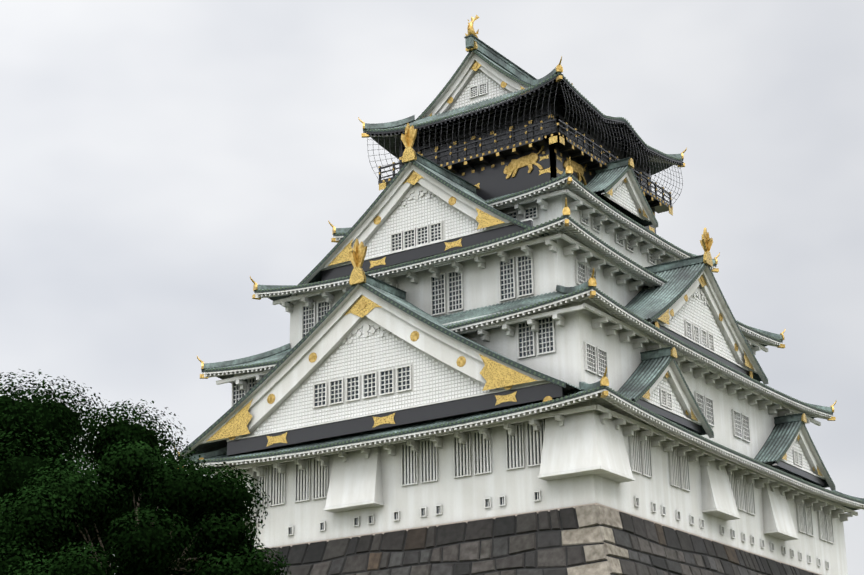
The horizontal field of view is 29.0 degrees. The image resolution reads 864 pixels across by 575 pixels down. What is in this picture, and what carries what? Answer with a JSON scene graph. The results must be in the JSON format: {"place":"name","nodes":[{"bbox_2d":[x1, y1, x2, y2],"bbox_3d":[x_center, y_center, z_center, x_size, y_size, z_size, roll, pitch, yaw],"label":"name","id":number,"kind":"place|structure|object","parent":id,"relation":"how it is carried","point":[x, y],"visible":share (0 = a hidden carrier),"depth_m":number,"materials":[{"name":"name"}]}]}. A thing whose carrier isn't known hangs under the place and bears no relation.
{"place":"outdoors","nodes":[
{"label":"outdoors","id":0,"kind":"place"},
{"bbox_2d":[0,0,863,574],"label":"sky","id":1,"kind":"structure","parent":0,"point":[158,157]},
{"label":"ground","id":2,"kind":"structure","parent":0,"visible":0},
{"bbox_2d":[0,369,208,568],"bbox_3d":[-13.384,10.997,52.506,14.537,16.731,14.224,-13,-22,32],"label":"tree","id":3,"kind":"object","parent":2,"relation":"on","point":[37,431],"visible":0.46,"depth_m":50.57,"materials":[{"name":"plant"}]},
{"bbox_2d":[0,439,290,574],"bbox_3d":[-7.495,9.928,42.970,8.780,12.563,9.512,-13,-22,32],"label":"tree","id":4,"kind":"object","parent":2,"relation":"on","point":[201,528],"visible":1,"depth_m":41.85,"materials":[{"name":"plant"}]},
{"bbox_2d":[254,503,821,574],"bbox_3d":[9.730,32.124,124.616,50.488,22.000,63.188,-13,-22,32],"label":"stone wall","id":5,"kind":"structure","parent":2,"relation":"on","point":[593,539],"depth_m":106.86,"materials":[{"name":"stone"}]},
{"bbox_2d":[174,15,863,574],"bbox_3d":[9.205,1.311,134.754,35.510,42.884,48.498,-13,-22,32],"label":"castle","id":6,"kind":"structure","parent":5,"relation":"on","point":[502,297],"depth_m":116.65,"materials":[{"name":"paint"}]}
]}

